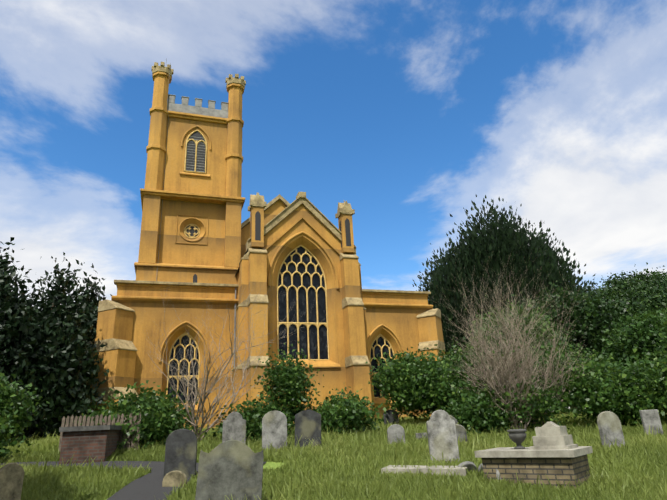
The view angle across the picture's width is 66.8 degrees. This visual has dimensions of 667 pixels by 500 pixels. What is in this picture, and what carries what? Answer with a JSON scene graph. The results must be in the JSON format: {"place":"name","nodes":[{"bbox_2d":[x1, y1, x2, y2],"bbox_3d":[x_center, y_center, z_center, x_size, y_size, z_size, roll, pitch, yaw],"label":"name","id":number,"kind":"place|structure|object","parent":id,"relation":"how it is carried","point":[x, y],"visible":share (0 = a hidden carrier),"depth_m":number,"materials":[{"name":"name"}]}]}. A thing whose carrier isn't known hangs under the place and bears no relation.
{"place":"outdoors","nodes":[
{"label":"outdoors","id":0,"kind":"place"},
{"bbox_2d":[0,461,265,499],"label":"path","id":1,"kind":"structure","parent":0,"point":[148,486],"depth_m":9.47,"materials":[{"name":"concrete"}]},
{"bbox_2d":[0,407,666,499],"bbox_3d":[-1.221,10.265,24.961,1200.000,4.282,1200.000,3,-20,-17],"label":"ground","id":2,"kind":"structure","parent":0,"point":[272,464],"depth_m":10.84,"materials":[{"name":"green plant"}]},
{"bbox_2d":[0,463,24,499],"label":"headstone","id":3,"kind":"object","parent":2,"relation":"on","point":[11,478],"visible":1,"depth_m":7.37,"materials":[{"name":"grey stone"}]},
{"bbox_2d":[0,408,30,462],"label":"path bush","id":4,"kind":"object","parent":2,"relation":"on","point":[6,441],"visible":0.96,"depth_m":13.42,"materials":[{"name":"green plant"}]},
{"bbox_2d":[0,372,49,439],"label":"bush","id":5,"kind":"object","parent":2,"relation":"on","point":[9,392],"visible":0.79,"depth_m":18.40,"materials":[{"name":"green plant"}]},
{"bbox_2d":[0,237,62,442],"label":"yew tree","id":6,"kind":"object","parent":2,"relation":"on","point":[17,320],"visible":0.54,"depth_m":22.29,"materials":[{"name":"green plant"}]},
{"bbox_2d":[2,252,108,441],"bbox_3d":[-14.017,5.127,24.651,6.750,10.894,6.524,3,-20,-17],"label":"conifer tree","id":7,"kind":"object","parent":2,"relation":"on","point":[70,362],"depth_m":23.92,"materials":[{"name":"green plant"}]},
{"bbox_2d":[59,425,121,463],"bbox_3d":[-6.181,5.228,12.910,1.140,1.370,1.940,1,-20,-12],"label":"chest tomb","id":8,"kind":"object","parent":2,"relation":"on","point":[81,444],"visible":0.68,"depth_m":12.19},
{"bbox_2d":[71,262,111,396],"bbox_3d":[-14.562,5.987,29.384,6.212,11.057,6.077,3,-20,-17],"label":"conifer tree","id":9,"kind":"object","parent":2,"relation":"on","point":[88,297],"depth_m":30.16,"materials":[{"name":"green plant"}]},
{"bbox_2d":[58,412,140,449],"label":"picket fence","id":10,"kind":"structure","parent":2,"relation":"on","point":[77,422],"depth_m":14.07,"materials":[{"name":"brown wood"}]},
{"bbox_2d":[65,380,197,427],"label":"buddleia bush","id":11,"kind":"object","parent":2,"relation":"on","point":[132,398],"visible":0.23,"depth_m":15.30,"materials":[{"name":"green plant"}]},
{"bbox_2d":[80,390,209,448],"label":"bush","id":12,"kind":"object","parent":2,"relation":"on","point":[158,424],"visible":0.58,"depth_m":14.38,"materials":[{"name":"green plant"}]},
{"bbox_2d":[162,470,186,486],"bbox_3d":[-2.849,4.296,9.070,0.420,0.629,0.080,-2,-14,-1],"label":"gravestone","id":13,"kind":"object","parent":2,"relation":"on","point":[174,478],"visible":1,"depth_m":9.07,"materials":[{"name":"beige stone"}]},
{"bbox_2d":[163,429,196,477],"bbox_3d":[-2.998,4.177,9.909,0.600,1.269,0.100,-1,-22,-4],"label":"gravestone","id":14,"kind":"object","parent":2,"relation":"on","point":[181,450],"visible":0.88,"depth_m":9.94,"materials":[{"name":"grey stone"}]},
{"bbox_2d":[195,440,263,499],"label":"headstone","id":15,"kind":"object","parent":2,"relation":"on","point":[233,468],"visible":1,"depth_m":7.26,"materials":[{"name":"grey stone"}]},
{"bbox_2d":[222,412,245,443],"bbox_3d":[-2.643,4.990,13.470,0.620,1.298,0.090,-2,-21,-1],"label":"headstone","id":16,"kind":"object","parent":2,"relation":"on","point":[234,425],"visible":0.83,"depth_m":13.51,"materials":[{"name":"grey stone"}]},
{"bbox_2d":[143,275,336,440],"bbox_3d":[-3.126,2.886,15.691,5.548,5.910,6.084,7,-22,-27],"label":"bare shrub","id":17,"kind":"object","parent":2,"relation":"on","point":[200,401],"visible":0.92,"depth_m":15.06,"materials":[{"name":"brown plant"}]},
{"bbox_2d":[204,391,294,441],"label":"bush","id":18,"kind":"object","parent":2,"relation":"on","point":[253,417],"visible":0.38,"depth_m":14.75,"materials":[{"name":"green plant"}]},
{"bbox_2d":[90,58,444,427],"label":"church","id":19,"kind":"structure","parent":2,"relation":"on","point":[301,248],"depth_m":29.41,"materials":[{"name":"stone"}]},
{"bbox_2d":[262,411,286,448],"bbox_3d":[-1.459,4.687,12.535,0.620,1.349,0.090,-1,-22,-4],"label":"headstone","id":20,"kind":"object","parent":2,"relation":"on","point":[274,427],"visible":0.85,"depth_m":12.57,"materials":[{"name":"grey stone"}]},
{"bbox_2d":[250,341,323,429],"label":"bush","id":21,"kind":"object","parent":2,"relation":"on","point":[288,383],"visible":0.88,"depth_m":15.75,"materials":[{"name":"green plant"}]},
{"bbox_2d":[295,410,320,448],"bbox_3d":[-0.635,4.682,12.610,0.660,1.329,0.090,-2,-20,2],"label":"headstone","id":22,"kind":"object","parent":2,"relation":"on","point":[307,425],"visible":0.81,"depth_m":12.65,"materials":[{"name":"grey stone"}]},
{"bbox_2d":[291,387,385,433],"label":"bush","id":23,"kind":"object","parent":2,"relation":"on","point":[338,415],"visible":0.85,"depth_m":15.43,"materials":[{"name":"green plant"}]},
{"bbox_2d":[318,388,374,420],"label":"ivy bush","id":24,"kind":"object","parent":2,"relation":"on","point":[324,401],"visible":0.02,"depth_m":20.68,"materials":[{"name":"green plant"}]},
{"bbox_2d":[383,410,398,424],"bbox_3d":[2.125,6.346,18.543,0.550,0.949,0.090,-2,-19,-1],"label":"dark headstone","id":25,"kind":"object","parent":2,"relation":"on","point":[390,417],"visible":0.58,"depth_m":18.57,"materials":[{"name":"grey stone"}]},
{"bbox_2d":[387,424,404,443],"bbox_3d":[1.601,4.889,12.807,0.440,0.899,0.090,0,-22,-7],"label":"gravestone","id":26,"kind":"object","parent":2,"relation":"on","point":[397,429],"visible":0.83,"depth_m":12.85,"materials":[{"name":"grey stone"}]},
{"bbox_2d":[415,433,426,439],"bbox_3d":[2.369,5.200,13.505,0.300,0.600,0.080,-2,-19,-1],"label":"gravestone","id":27,"kind":"object","parent":2,"relation":"on","point":[420,435],"visible":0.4,"depth_m":13.54,"materials":[{"name":"grey stone"}]},
{"bbox_2d":[366,344,478,421],"bbox_3d":[3.212,5.006,18.889,4.228,3.027,4.338,3,-20,-17],"label":"bush","id":28,"kind":"object","parent":2,"relation":"on","point":[416,384],"visible":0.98,"depth_m":18.24,"materials":[{"name":"green plant"}]},
{"bbox_2d":[381,465,467,476],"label":"ledger slab","id":29,"kind":"structure","parent":2,"relation":"on","point":[424,469],"depth_m":9.10,"materials":[{"name":"grey stone"}]},
{"bbox_2d":[426,410,459,462],"bbox_3d":[2.265,4.027,10.427,0.600,1.398,0.100,0,-21,-8],"label":"tall headstone","id":30,"kind":"object","parent":2,"relation":"on","point":[441,431],"visible":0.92,"depth_m":10.44,"materials":[{"name":"grey stone"}]},
{"bbox_2d":[422,337,499,414],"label":"bush","id":31,"kind":"object","parent":2,"relation":"on","point":[456,356],"visible":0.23,"depth_m":20.08,"materials":[{"name":"green plant"}]},
{"bbox_2d":[455,424,468,443],"bbox_3d":[3.097,4.789,12.546,0.500,0.899,0.080,-12,-9,7],"label":"gravestone","id":32,"kind":"object","parent":2,"relation":"on","point":[461,431],"visible":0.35,"depth_m":12.53,"materials":[{"name":"grey stone"}]},
{"bbox_2d":[458,461,476,471],"bbox_3d":[2.441,4.167,9.308,0.380,0.569,0.090,2,9,-12],"label":"gravestone","id":33,"kind":"object","parent":2,"relation":"on","point":[469,465],"visible":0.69,"depth_m":9.25,"materials":[{"name":"grey stone"}]},
{"bbox_2d":[420,249,585,428],"bbox_3d":[5.486,2.328,15.888,5.942,6.610,6.180,-6,-20,10],"label":"bare shrub","id":34,"kind":"object","parent":2,"relation":"on","point":[501,372],"depth_m":15.23,"materials":[{"name":"brown plant"}]},
{"bbox_2d":[413,195,597,361],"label":"yew tree","id":35,"kind":"object","parent":2,"relation":"on","point":[504,238],"visible":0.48,"depth_m":43.39,"materials":[{"name":"green plant"}]},
{"bbox_2d":[436,372,578,433],"bbox_3d":[5.349,4.821,15.569,4.887,2.313,3.157,3,-20,-17],"label":"shrub","id":36,"kind":"object","parent":2,"relation":"on","point":[479,410],"visible":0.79,"depth_m":14.91,"materials":[{"name":"green plant"}]},
{"bbox_2d":[448,282,601,424],"bbox_3d":[6.051,3.230,17.329,4.537,5.613,5.120,3,-20,-17],"label":"bare shrub","id":37,"kind":"object","parent":2,"relation":"on","point":[554,374],"visible":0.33,"depth_m":16.11,"materials":[{"name":"brown plant"}]},
{"bbox_2d":[466,300,596,381],"bbox_3d":[9.496,4.951,24.939,6.958,5.105,4.737,3,-20,-17],"label":"bush","id":38,"kind":"object","parent":2,"relation":"on","point":[547,322],"visible":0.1,"depth_m":24.13,"materials":[{"name":"green plant"}]},
{"bbox_2d":[474,421,592,487],"bbox_3d":[3.369,3.581,8.460,1.610,1.320,1.060,-18,-24,36],"label":"chest tomb","id":39,"kind":"object","parent":2,"relation":"on","point":[556,451],"visible":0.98,"depth_m":8.15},
{"bbox_2d":[498,335,621,412],"bbox_3d":[9.384,5.214,20.597,4.954,3.455,3.510,-10,-21,21],"label":"bush","id":40,"kind":"object","parent":2,"relation":"on","point":[561,359],"visible":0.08,"depth_m":20.24,"materials":[{"name":"green plant"}]},
{"bbox_2d":[498,281,622,361],"bbox_3d":[11.952,5.104,28.073,8.820,6.627,5.848,3,-20,-17],"label":"bush","id":41,"kind":"object","parent":2,"relation":"on","point":[587,307],"visible":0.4,"depth_m":27.18,"materials":[{"name":"green plant"}]},
{"bbox_2d":[573,280,606,407],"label":"ash tree","id":42,"kind":"object","parent":2,"relation":"on","point":[595,292],"depth_m":59.69,"materials":[{"name":"green plant"}]},
{"bbox_2d":[551,348,666,426],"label":"bush","id":43,"kind":"object","parent":2,"relation":"on","point":[620,393],"visible":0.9,"depth_m":15.25,"materials":[{"name":"green plant"}]},
{"bbox_2d":[597,411,624,447],"bbox_3d":[6.284,4.257,11.386,0.550,1.199,0.100,5,-24,-14],"label":"headstone","id":44,"kind":"object","parent":2,"relation":"on","point":[609,425],"visible":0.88,"depth_m":11.43,"materials":[{"name":"grey stone"}]},
{"bbox_2d":[579,283,666,358],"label":"bush","id":45,"kind":"object","parent":2,"relation":"on","point":[640,307],"visible":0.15,"depth_m":27.56,"materials":[{"name":"green plant"}]},
{"bbox_2d":[592,262,666,301],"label":"ash tree","id":46,"kind":"object","parent":2,"relation":"on","point":[641,277],"visible":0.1,"depth_m":54.20,"materials":[{"name":"green plant"}]},
{"bbox_2d":[593,307,666,403],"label":"bush","id":47,"kind":"object","parent":2,"relation":"on","point":[644,335],"visible":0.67,"depth_m":20.61,"materials":[{"name":"green plant"}]},
{"bbox_2d":[597,271,666,405],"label":"ash tree","id":48,"kind":"object","parent":2,"relation":"on","point":[618,288],"depth_m":45.78,"materials":[{"name":"green plant"}]},
{"bbox_2d":[622,305,666,368],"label":"bush","id":49,"kind":"object","parent":2,"relation":"on","point":[656,313],"depth_m":23.71,"materials":[{"name":"green plant"}]},
{"bbox_2d":[629,343,666,420],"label":"bush","id":50,"kind":"object","parent":2,"relation":"on","point":[659,360],"visible":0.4,"depth_m":15.78,"materials":[{"name":"green plant"}]},
{"bbox_2d":[639,409,663,434],"bbox_3d":[8.297,4.693,13.116,0.450,1.050,0.100,-2,-19,-1],"label":"headstone","id":51,"kind":"object","parent":2,"relation":"on","point":[651,418],"visible":0.6,"depth_m":13.15,"materials":[{"name":"grey stone"}]},
{"bbox_2d":[637,283,666,310],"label":"bush","id":52,"kind":"object","parent":2,"relation":"on","point":[660,301],"visible":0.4,"depth_m":27.59,"materials":[{"name":"green plant"}]},
{"bbox_2d":[0,0,666,408],"label":"sky","id":53,"kind":"structure","parent":0,"point":[404,113],"materials":[{"name":"blue"}]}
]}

